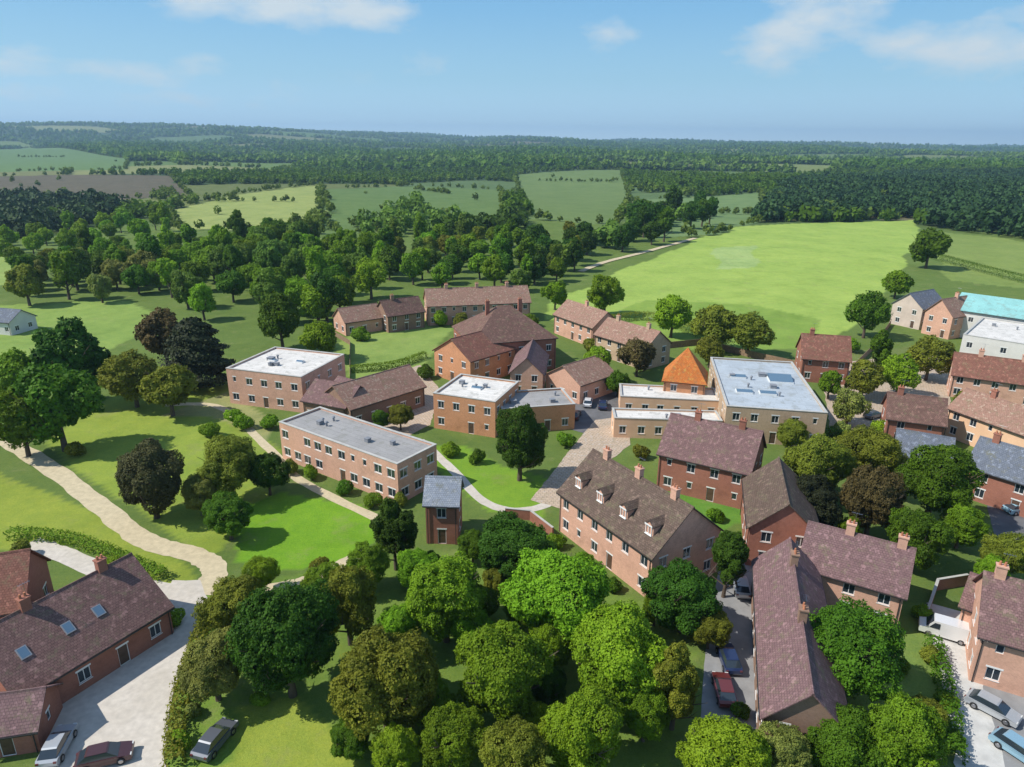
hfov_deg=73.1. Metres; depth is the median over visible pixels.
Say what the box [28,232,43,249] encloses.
broadleaf tree
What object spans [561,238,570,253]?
broadleaf tree
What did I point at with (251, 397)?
window
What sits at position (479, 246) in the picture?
broadleaf tree
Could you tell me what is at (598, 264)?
path
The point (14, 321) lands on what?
slate-roofed white house
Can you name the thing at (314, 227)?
broadleaf tree
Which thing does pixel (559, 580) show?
broadleaf tree
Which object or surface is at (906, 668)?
shrub
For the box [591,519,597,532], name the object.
window
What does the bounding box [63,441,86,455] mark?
shrub
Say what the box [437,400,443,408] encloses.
window
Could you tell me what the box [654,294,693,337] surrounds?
broadleaf tree
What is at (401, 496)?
shrub
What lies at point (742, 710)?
shrub
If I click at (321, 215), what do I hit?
hedgerow
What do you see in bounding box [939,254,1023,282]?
hedge
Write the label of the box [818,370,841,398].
broadleaf tree
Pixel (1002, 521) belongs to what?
road
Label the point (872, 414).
parked car
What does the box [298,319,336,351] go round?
broadleaf tree
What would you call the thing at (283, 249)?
broadleaf tree
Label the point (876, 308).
broadleaf tree
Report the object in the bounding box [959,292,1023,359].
swimming hall
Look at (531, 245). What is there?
broadleaf tree
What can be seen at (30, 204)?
woodland
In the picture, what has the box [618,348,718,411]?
orange roofed house
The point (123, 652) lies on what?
door
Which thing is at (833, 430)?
hedge
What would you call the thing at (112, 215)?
broadleaf tree
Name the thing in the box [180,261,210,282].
broadleaf tree
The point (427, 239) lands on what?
broadleaf tree
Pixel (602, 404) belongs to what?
parked car
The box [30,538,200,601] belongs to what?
path
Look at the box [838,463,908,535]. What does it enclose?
broadleaf tree
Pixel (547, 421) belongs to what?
door
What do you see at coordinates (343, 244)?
broadleaf tree
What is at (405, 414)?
broadleaf tree
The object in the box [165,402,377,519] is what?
path
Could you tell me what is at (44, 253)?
broadleaf tree
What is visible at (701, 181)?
woodland
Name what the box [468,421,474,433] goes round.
door
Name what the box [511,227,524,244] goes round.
broadleaf tree
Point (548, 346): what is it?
window
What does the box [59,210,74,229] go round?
broadleaf tree
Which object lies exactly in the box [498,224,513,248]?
broadleaf tree
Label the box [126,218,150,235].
broadleaf tree
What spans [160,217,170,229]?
broadleaf tree
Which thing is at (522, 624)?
broadleaf tree
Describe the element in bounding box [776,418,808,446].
broadleaf tree
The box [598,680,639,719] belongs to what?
broadleaf tree
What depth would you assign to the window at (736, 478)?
99.58 m
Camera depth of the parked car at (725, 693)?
65.44 m
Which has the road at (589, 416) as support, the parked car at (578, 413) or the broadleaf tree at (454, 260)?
the parked car at (578, 413)
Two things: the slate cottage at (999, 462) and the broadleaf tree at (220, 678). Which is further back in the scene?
the slate cottage at (999, 462)
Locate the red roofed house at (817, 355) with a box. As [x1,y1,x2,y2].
[795,323,851,384]
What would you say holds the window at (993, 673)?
in the detached house at (991, 605)
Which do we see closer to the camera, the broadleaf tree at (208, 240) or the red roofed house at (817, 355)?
the red roofed house at (817, 355)
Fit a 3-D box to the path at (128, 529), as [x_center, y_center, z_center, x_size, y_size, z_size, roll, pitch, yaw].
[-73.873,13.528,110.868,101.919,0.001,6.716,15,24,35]
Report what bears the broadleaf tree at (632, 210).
on the ground at (792, 280)
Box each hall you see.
[325,364,426,422]
[432,297,613,403]
[611,357,827,445]
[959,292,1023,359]
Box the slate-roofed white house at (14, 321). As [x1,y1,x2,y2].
[0,308,37,335]
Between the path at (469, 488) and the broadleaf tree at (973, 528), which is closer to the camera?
the broadleaf tree at (973, 528)
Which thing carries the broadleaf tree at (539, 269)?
on the ground at (792, 280)
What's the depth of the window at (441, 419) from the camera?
127.03 m
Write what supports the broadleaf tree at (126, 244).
on the ground at (792, 280)
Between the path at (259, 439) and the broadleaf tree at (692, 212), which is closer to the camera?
the path at (259, 439)
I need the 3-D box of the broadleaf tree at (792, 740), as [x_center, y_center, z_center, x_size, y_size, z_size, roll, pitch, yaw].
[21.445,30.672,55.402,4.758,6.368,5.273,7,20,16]
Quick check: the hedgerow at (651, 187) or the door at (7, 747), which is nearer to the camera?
the door at (7, 747)
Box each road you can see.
[571,391,618,432]
[983,685,1023,766]
[987,505,1023,538]
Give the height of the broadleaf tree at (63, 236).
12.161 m
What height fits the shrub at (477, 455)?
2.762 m
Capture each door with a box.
[0,738,16,755]
[115,641,130,665]
[263,396,268,407]
[340,468,345,479]
[437,528,446,543]
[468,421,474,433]
[544,419,550,430]
[606,550,612,569]
[706,486,714,501]
[768,431,775,443]
[939,329,944,337]
[1011,498,1021,505]
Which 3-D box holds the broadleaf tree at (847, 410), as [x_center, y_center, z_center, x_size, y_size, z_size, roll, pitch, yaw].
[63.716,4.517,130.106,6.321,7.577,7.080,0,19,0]
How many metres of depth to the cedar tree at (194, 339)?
141.94 m
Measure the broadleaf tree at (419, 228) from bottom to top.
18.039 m
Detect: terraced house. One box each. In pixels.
[423,278,531,325]
[552,296,672,368]
[943,383,1023,446]
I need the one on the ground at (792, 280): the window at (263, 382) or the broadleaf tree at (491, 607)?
the broadleaf tree at (491, 607)
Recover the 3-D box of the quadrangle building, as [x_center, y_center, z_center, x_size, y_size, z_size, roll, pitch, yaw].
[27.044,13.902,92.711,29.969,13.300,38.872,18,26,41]
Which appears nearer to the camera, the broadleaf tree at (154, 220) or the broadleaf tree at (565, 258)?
the broadleaf tree at (565, 258)
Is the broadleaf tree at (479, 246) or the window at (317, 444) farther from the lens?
the broadleaf tree at (479, 246)
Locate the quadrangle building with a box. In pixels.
[556,403,818,596]
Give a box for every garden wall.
[505,507,553,536]
[926,573,968,616]
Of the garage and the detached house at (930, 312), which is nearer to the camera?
the garage
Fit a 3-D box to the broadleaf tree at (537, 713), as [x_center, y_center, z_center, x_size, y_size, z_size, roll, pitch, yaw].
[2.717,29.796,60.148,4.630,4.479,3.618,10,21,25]
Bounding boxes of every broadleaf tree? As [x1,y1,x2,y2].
[0,224,13,243]
[0,238,11,260]
[0,347,31,391]
[0,386,51,456]
[2,245,24,262]
[2,263,46,305]
[5,254,36,276]
[8,227,19,241]
[8,362,105,451]
[19,253,48,269]
[22,235,42,253]
[25,222,45,236]
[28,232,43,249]
[28,315,111,400]
[33,259,48,281]
[36,227,53,245]
[36,248,56,263]
[47,245,81,285]
[48,250,80,299]
[51,247,93,290]
[54,228,77,247]
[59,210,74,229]
[70,222,84,233]
[75,218,87,225]
[75,224,94,265]
[76,247,90,257]
[85,274,111,302]
[87,237,113,257]
[88,227,102,237]
[90,249,114,273]
[93,213,110,227]
[95,348,163,407]
[98,219,110,229]
[99,258,129,289]
[100,222,116,236]
[102,243,127,284]
[106,235,125,242]
[110,213,116,221]
[112,212,125,232]
[113,207,127,217]
[114,437,184,518]
[117,245,134,258]
[119,239,133,252]
[120,264,150,293]
[121,211,134,225]
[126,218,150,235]
[126,249,159,285]
[133,232,144,241]
[133,306,178,364]
[134,232,161,267]
[137,364,198,416]
[145,261,162,290]
[148,203,156,217]
[148,212,159,229]
[151,257,179,297]
[156,201,171,225]
[157,224,174,247]
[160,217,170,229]
[160,248,171,258]
[164,243,182,249]
[168,249,187,269]
[170,269,205,308]
[173,233,182,243]
[176,625,241,701]
[180,223,196,242]
[180,241,201,260]
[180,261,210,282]
[180,473,215,515]
[187,282,216,320]
[191,245,216,282]
[191,573,261,630]
[192,237,203,243]
[196,434,257,492]
[200,235,218,250]
[200,490,253,540]
[207,243,230,274]
[208,224,219,236]
[212,226,232,245]
[214,270,246,301]
[222,244,245,278]
[222,579,339,698]
[226,209,247,237]
[229,232,243,239]
[232,238,256,258]
[234,244,254,265]
[236,262,262,287]
[241,555,280,587]
[245,233,269,243]
[246,226,257,236]
[246,451,291,495]
[248,267,274,298]
[251,225,277,240]
[251,253,282,263]
[252,241,281,268]
[252,267,285,314]
[257,292,301,346]
[261,217,272,225]
[261,238,288,256]
[262,223,281,239]
[270,218,289,236]
[272,267,287,280]
[282,232,288,245]
[282,248,306,277]
[283,275,307,314]
[285,220,313,234]
[286,233,301,251]
[288,232,307,244]
[298,241,317,264]
[298,282,337,321]
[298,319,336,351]
[299,561,338,586]
[301,245,328,281]
[303,216,319,237]
[304,234,323,249]
[308,271,345,321]
[315,564,377,645]
[317,250,346,274]
[321,236,329,251]
[322,264,350,303]
[326,623,438,740]
[327,246,350,264]
[328,227,346,248]
[329,718,368,760]
[332,236,357,267]
[333,275,355,307]
[342,253,355,278]
[344,229,356,240]
[345,540,390,582]
[350,246,371,270]
[352,231,381,255]
[352,256,387,298]
[369,496,418,570]
[369,721,421,766]
[371,240,386,261]
[371,240,392,254]
[372,409,388,425]
[376,603,423,636]
[377,226,395,245]
[377,247,401,279]
[387,404,413,429]
[389,218,402,238]
[393,236,406,256]
[396,547,439,587]
[399,252,424,284]
[403,550,487,642]
[408,672,456,726]
[411,237,426,252]
[412,213,427,239]
[412,247,431,279]
[413,230,436,244]
[418,243,441,272]
[419,698,493,766]
[422,236,439,249]
[430,262,451,287]
[432,223,449,241]
[436,259,454,283]
[437,234,451,258]
[443,254,462,278]
[444,236,459,254]
[447,608,496,649]
[449,242,474,266]
[453,619,557,725]
[454,213,470,235]
[457,232,476,248]
[457,528,481,561]
[467,253,488,278]
[469,239,489,254]
[472,226,485,241]
[475,584,500,617]
[478,510,556,580]
[478,714,550,766]
[481,254,506,285]
[482,567,506,592]
[485,226,500,242]
[488,233,504,254]
[490,225,503,240]
[491,252,514,282]
[494,238,512,257]
[495,403,548,481]
[497,547,610,646]
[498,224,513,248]
[502,597,531,628]
[506,217,519,232]
[510,269,531,287]
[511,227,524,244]
[513,241,531,265]
[517,699,559,746]
[519,237,536,255]
[520,253,533,271]
[522,224,547,241]
[527,254,547,284]
[528,617,571,667]
[531,666,567,704]
[535,234,553,253]
[535,241,547,261]
[540,280,566,309]
[542,682,623,766]
[546,243,562,275]
[548,256,566,281]
[560,243,577,268]
[561,220,575,232]
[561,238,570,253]
[562,226,579,239]
[567,236,584,271]
[568,599,668,702]
[570,235,583,265]
[576,221,594,234]
[579,231,597,254]
[583,345,611,364]
[587,274,625,310]
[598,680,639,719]
[605,369,629,396]
[611,223,636,251]
[616,336,656,376]
[623,687,670,741]
[626,199,649,218]
[627,216,642,233]
[635,198,651,207]
[636,204,653,237]
[640,557,723,634]
[641,221,663,244]
[642,593,665,626]
[648,200,665,222]
[648,640,703,730]
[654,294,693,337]
[656,206,675,241]
[665,184,683,210]
[674,712,773,766]
[681,201,702,226]
[686,605,733,648]
[688,304,736,343]
[694,190,705,200]
[694,334,725,367]
[698,198,713,226]
[705,530,750,597]
[707,196,719,224]
[725,311,776,350]
[757,721,812,766]
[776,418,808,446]
[782,433,857,489]
[795,473,843,525]
[805,702,889,766]
[808,594,906,701]
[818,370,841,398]
[831,386,873,423]
[833,424,907,473]
[836,516,862,533]
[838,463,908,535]
[842,358,886,394]
[843,290,892,337]
[863,690,950,766]
[869,329,894,365]
[880,270,914,297]
[882,352,921,391]
[885,505,954,569]
[893,443,986,514]
[904,334,955,380]
[905,693,948,736]
[908,227,952,268]
[938,503,990,548]
[973,553,1010,576]
[978,531,1023,573]
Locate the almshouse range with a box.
[751,512,916,766]
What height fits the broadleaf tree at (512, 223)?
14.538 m
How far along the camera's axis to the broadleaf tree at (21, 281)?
212.70 m
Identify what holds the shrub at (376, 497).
on the ground at (792, 280)
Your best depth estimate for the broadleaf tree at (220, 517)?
88.85 m
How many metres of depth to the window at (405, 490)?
101.48 m
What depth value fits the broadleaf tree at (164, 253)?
273.97 m
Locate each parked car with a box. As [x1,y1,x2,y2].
[35,723,78,766]
[73,740,134,766]
[190,717,238,762]
[575,410,581,419]
[583,397,592,406]
[598,400,607,409]
[711,671,737,707]
[715,642,742,674]
[733,576,750,598]
[863,409,881,419]
[964,688,1022,727]
[988,726,1023,762]
[1001,504,1019,515]
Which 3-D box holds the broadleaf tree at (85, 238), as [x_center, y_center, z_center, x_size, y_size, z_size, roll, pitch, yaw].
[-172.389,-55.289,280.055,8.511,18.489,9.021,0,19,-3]
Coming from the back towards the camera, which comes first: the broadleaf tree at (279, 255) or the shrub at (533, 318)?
the broadleaf tree at (279, 255)
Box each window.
[43,582,48,595]
[45,704,50,720]
[75,663,92,685]
[148,620,162,639]
[232,392,239,400]
[245,377,251,385]
[248,394,255,402]
[260,379,267,387]
[274,381,281,389]
[276,398,283,405]
[281,428,288,439]
[284,446,290,456]
[290,383,297,391]
[291,400,298,407]
[294,450,301,461]
[303,436,310,447]
[304,454,310,463]
[305,380,309,389]
[314,440,320,451]
[315,458,322,469]
[324,444,331,455]
[337,449,344,460]
[350,472,357,483]
[362,476,370,488]
[373,462,381,474]
[374,481,382,493]
[386,467,394,479]
[387,486,395,497]
[400,465,407,479]
[401,484,408,495]
[414,458,421,471]
[414,477,422,490]
[415,396,420,404]
[427,452,434,464]
[436,508,446,518]
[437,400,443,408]
[438,416,444,425]
[452,402,459,410]
[468,404,474,413]
[484,407,490,415]
[485,358,489,365]
[515,374,521,381]
[531,375,537,381]
[546,344,551,350]
[561,417,568,425]
[562,517,568,531]
[564,500,568,511]
[572,391,576,399]
[577,510,582,521]
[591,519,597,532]
[591,539,597,553]
[605,530,612,543]
[619,425,626,433]
[621,542,628,554]
[625,403,632,407]
[637,573,643,588]
[638,426,645,433]
[639,554,647,568]
[655,426,662,434]
[659,554,667,567]
[663,475,672,486]
[667,458,672,465]
[670,383,677,391]
[683,545,691,558]
[686,481,692,488]
[687,463,695,473]
[691,386,697,393]
[703,558,711,571]
[705,536,714,550]
[709,468,719,479]
[731,473,741,484]
[731,492,737,499]
[732,412,740,420]
[750,413,758,421]
[760,530,772,542]
[771,415,779,423]
[795,535,803,547]
[804,371,810,378]
[822,361,828,367]
[838,362,844,368]
[841,583,855,595]
[876,593,890,606]
[896,422,904,428]
[949,425,957,434]
[952,412,960,421]
[953,387,961,393]
[956,377,963,383]
[965,431,974,441]
[966,341,973,347]
[968,316,973,322]
[968,418,977,427]
[968,648,972,668]
[973,379,980,386]
[974,487,985,498]
[984,665,1003,682]
[991,382,998,388]
[995,645,1004,653]
[1000,347,1006,353]
[1008,384,1016,391]
[1013,484,1023,494]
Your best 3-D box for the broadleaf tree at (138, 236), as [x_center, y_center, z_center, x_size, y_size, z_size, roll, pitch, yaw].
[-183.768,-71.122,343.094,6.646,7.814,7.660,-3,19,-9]
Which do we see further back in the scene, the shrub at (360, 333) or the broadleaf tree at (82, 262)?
the broadleaf tree at (82, 262)
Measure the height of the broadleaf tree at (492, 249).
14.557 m
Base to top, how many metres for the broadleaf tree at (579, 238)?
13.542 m
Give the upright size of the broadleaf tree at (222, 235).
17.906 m
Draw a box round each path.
[0,438,227,594]
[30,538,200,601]
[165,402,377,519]
[260,556,347,590]
[423,439,550,510]
[578,238,696,271]
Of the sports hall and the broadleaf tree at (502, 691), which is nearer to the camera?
the broadleaf tree at (502, 691)
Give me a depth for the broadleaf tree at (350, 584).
69.55 m
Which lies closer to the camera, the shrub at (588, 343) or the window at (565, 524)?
the window at (565, 524)
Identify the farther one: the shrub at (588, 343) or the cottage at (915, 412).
the shrub at (588, 343)
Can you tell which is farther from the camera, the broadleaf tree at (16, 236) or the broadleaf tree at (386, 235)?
the broadleaf tree at (16, 236)
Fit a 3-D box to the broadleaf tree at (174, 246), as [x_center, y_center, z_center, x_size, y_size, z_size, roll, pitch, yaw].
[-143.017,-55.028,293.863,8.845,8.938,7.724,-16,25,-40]
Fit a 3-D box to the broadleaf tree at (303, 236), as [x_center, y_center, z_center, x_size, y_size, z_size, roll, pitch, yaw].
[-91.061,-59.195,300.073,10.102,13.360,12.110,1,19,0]
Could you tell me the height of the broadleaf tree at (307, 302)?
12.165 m
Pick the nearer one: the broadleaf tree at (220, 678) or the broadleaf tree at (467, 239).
the broadleaf tree at (220, 678)
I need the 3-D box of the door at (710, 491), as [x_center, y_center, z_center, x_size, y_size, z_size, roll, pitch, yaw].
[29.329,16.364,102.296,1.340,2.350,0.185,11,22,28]
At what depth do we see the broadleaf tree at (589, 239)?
321.27 m
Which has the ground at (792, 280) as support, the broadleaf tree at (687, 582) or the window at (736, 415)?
the broadleaf tree at (687, 582)
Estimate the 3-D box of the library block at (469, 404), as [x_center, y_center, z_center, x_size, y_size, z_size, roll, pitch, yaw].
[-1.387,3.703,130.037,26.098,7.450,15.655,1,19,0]
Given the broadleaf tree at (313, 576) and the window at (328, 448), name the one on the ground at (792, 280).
the broadleaf tree at (313, 576)
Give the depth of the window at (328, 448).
107.21 m
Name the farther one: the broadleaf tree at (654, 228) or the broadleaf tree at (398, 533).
the broadleaf tree at (654, 228)
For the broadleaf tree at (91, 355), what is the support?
on the ground at (792, 280)
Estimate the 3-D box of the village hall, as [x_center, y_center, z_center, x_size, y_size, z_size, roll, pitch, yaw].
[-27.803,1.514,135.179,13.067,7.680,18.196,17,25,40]
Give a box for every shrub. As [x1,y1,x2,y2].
[9,538,30,550]
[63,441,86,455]
[106,554,122,563]
[170,607,185,627]
[170,728,192,751]
[184,702,201,717]
[198,421,220,435]
[223,408,244,421]
[233,413,254,428]
[249,691,271,706]
[259,414,278,428]
[285,458,297,473]
[304,463,317,478]
[308,556,329,567]
[335,479,353,494]
[350,326,370,339]
[363,492,382,507]
[394,491,407,506]
[416,363,433,378]
[424,550,439,559]
[433,310,447,325]
[441,441,460,456]
[453,312,467,324]
[468,448,485,463]
[523,313,538,323]
[546,533,567,548]
[556,431,576,446]
[574,551,594,563]
[583,338,594,351]
[607,576,622,592]
[632,443,650,458]
[705,508,725,522]
[730,701,750,719]
[828,420,850,436]
[851,337,860,350]
[870,419,885,430]
[898,657,910,675]
[910,603,933,617]
[918,644,941,664]
[933,690,960,713]
[945,727,967,750]
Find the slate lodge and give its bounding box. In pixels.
[422,475,464,543]
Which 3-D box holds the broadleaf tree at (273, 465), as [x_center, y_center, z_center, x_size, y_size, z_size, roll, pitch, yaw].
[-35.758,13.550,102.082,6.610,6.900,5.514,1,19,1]
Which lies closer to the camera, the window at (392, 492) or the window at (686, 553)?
the window at (686, 553)
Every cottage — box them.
[880,380,947,436]
[891,425,1023,516]
[946,344,1023,404]
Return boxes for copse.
[355,191,469,232]
[439,200,529,235]
[592,203,685,246]
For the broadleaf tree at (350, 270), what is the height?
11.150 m
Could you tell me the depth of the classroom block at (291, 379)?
136.27 m
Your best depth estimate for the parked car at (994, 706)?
64.12 m
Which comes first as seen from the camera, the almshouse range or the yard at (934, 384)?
the almshouse range
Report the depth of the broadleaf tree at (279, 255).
255.12 m
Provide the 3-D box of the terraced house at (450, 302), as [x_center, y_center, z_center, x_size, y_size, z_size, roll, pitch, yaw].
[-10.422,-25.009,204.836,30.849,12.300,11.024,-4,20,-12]
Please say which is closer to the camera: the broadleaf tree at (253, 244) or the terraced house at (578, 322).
the terraced house at (578, 322)
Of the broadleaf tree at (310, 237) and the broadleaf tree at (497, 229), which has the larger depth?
the broadleaf tree at (497, 229)
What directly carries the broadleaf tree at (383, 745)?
on the ground at (792, 280)
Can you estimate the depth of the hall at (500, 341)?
151.90 m
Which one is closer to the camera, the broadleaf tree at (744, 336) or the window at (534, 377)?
the window at (534, 377)
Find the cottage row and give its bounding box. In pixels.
[332,290,425,335]
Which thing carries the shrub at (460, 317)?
on the ground at (792, 280)
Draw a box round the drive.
[50,580,206,766]
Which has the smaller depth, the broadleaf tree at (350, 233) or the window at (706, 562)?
the window at (706, 562)
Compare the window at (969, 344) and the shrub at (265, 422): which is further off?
the window at (969, 344)
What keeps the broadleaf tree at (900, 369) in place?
on the yard at (934, 384)
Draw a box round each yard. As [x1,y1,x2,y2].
[383,365,438,434]
[531,418,629,507]
[701,563,755,728]
[824,355,950,428]
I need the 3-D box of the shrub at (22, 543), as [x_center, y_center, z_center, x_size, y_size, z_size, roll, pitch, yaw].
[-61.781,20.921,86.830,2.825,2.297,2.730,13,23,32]
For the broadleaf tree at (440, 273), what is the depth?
243.43 m
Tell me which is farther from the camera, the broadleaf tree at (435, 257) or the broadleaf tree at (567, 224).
the broadleaf tree at (567, 224)
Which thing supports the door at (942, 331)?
in the detached house at (930, 312)
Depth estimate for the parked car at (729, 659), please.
69.26 m
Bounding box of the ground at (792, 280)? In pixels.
[0,124,1023,766]
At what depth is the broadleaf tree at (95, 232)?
357.34 m
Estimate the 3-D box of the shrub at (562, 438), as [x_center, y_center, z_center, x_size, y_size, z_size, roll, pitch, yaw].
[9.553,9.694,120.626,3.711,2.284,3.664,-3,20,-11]
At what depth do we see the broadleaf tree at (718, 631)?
70.44 m
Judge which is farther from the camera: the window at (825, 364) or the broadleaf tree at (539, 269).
the broadleaf tree at (539, 269)
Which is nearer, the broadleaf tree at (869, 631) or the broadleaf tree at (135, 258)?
the broadleaf tree at (869, 631)
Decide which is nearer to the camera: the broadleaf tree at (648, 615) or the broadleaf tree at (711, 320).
the broadleaf tree at (648, 615)
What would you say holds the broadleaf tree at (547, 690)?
on the ground at (792, 280)
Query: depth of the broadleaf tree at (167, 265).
226.39 m
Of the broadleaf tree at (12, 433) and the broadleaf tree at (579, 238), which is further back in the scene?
the broadleaf tree at (579, 238)
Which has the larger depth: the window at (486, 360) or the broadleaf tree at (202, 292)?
the broadleaf tree at (202, 292)
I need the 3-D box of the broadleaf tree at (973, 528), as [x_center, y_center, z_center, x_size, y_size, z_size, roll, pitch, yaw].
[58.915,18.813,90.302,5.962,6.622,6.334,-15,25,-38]
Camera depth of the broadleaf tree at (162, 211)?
407.14 m
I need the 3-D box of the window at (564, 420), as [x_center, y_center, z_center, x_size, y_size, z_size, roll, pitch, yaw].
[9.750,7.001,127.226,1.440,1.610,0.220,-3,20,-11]
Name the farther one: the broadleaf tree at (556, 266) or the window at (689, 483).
the broadleaf tree at (556, 266)
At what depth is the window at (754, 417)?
121.69 m
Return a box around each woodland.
[0,120,1023,170]
[0,185,126,234]
[14,163,1023,224]
[750,166,1023,237]
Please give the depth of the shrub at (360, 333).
182.20 m
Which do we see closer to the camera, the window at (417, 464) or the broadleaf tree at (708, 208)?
the window at (417, 464)
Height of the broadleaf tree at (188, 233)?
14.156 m
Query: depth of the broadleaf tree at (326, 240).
299.75 m
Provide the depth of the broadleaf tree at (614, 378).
142.44 m
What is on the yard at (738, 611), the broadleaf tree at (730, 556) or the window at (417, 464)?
the broadleaf tree at (730, 556)
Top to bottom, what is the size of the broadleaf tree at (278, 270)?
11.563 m
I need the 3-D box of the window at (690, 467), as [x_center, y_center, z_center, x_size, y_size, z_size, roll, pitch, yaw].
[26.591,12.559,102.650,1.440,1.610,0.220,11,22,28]
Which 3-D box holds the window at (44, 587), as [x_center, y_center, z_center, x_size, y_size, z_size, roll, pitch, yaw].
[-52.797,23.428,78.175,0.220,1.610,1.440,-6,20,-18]
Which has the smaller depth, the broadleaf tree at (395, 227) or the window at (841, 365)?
the window at (841, 365)
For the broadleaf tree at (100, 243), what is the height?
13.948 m
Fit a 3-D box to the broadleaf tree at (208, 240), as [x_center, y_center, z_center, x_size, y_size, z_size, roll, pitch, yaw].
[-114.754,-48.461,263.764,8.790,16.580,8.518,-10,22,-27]
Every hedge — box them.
[3,524,168,582]
[159,595,210,766]
[349,351,427,373]
[611,311,734,346]
[824,425,889,445]
[921,634,969,765]
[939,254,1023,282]
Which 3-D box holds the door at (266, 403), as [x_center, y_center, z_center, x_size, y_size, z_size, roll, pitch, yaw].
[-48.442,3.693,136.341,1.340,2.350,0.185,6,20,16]
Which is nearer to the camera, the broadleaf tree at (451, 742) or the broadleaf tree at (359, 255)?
the broadleaf tree at (451, 742)
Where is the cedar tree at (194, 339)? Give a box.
[157,316,235,388]
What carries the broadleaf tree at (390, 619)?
on the ground at (792, 280)
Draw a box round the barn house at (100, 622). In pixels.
[0,548,174,703]
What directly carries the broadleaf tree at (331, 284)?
on the ground at (792, 280)
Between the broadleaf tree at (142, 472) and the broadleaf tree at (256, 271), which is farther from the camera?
the broadleaf tree at (256, 271)
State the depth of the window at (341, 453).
105.62 m
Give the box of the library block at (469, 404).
[433,373,575,437]
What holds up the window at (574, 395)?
in the hall at (500, 341)
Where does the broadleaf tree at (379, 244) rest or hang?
on the ground at (792, 280)
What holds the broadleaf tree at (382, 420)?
on the yard at (423, 416)
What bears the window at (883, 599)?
in the almshouse range
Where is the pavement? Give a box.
[927,602,1004,766]
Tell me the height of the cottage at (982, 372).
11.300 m
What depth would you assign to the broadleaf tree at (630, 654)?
61.15 m
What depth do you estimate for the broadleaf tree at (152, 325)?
156.10 m
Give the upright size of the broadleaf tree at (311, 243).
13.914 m
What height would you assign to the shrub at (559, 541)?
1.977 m
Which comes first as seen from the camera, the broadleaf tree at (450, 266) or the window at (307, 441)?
the window at (307, 441)
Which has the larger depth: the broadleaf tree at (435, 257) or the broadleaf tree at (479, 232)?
the broadleaf tree at (479, 232)
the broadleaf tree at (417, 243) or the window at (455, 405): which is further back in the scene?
the broadleaf tree at (417, 243)
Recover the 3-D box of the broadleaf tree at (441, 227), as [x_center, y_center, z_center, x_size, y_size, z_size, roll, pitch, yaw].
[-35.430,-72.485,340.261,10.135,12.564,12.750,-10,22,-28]
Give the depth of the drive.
64.76 m
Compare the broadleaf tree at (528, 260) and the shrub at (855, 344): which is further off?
the broadleaf tree at (528, 260)
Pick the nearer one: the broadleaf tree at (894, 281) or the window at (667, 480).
the window at (667, 480)
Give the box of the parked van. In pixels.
[918,613,969,645]
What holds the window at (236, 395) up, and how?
in the classroom block at (291, 379)
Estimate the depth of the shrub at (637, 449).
115.42 m
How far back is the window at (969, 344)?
166.57 m
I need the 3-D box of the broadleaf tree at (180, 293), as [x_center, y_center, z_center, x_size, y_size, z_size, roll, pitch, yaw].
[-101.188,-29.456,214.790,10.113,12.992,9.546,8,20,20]
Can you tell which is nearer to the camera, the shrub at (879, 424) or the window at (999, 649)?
the window at (999, 649)
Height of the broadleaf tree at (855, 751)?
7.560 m
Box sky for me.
[0,0,1023,145]
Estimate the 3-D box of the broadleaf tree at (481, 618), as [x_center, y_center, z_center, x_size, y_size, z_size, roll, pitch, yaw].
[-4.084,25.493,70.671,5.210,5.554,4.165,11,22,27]
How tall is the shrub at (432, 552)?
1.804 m
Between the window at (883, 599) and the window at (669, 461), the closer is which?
the window at (883, 599)
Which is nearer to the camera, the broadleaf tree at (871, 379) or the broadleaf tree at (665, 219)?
the broadleaf tree at (871, 379)
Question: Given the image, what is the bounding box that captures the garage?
[0,682,63,757]
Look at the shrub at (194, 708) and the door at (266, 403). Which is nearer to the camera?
the shrub at (194, 708)
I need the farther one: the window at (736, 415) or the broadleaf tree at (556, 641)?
the window at (736, 415)
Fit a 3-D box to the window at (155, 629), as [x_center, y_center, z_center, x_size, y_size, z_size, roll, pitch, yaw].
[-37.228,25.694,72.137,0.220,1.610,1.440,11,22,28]
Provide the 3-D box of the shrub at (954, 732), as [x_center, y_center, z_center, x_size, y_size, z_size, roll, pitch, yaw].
[38.872,31.213,60.691,1.974,1.894,1.931,5,20,12]
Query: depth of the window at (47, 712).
61.58 m
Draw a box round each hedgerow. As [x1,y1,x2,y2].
[0,120,1023,172]
[0,146,765,236]
[0,159,1023,220]
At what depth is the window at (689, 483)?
103.60 m
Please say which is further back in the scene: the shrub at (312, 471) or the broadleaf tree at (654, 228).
the broadleaf tree at (654, 228)
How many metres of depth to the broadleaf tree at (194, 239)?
302.60 m
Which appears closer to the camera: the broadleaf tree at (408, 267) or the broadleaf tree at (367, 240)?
the broadleaf tree at (408, 267)
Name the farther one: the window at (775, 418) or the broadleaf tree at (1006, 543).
the window at (775, 418)
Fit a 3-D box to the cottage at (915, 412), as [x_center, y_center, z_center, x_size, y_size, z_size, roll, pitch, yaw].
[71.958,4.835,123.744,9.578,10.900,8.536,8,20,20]
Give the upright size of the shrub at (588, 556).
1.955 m
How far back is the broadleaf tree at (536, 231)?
313.86 m
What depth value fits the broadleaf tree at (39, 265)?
247.31 m
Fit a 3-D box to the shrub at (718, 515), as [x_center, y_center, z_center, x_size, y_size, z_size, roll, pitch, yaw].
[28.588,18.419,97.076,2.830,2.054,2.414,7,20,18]
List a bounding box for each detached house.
[890,288,967,339]
[958,552,1023,696]
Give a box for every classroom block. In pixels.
[226,347,363,413]
[278,406,436,501]
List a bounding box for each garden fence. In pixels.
[335,332,349,344]
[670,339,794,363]
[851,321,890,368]

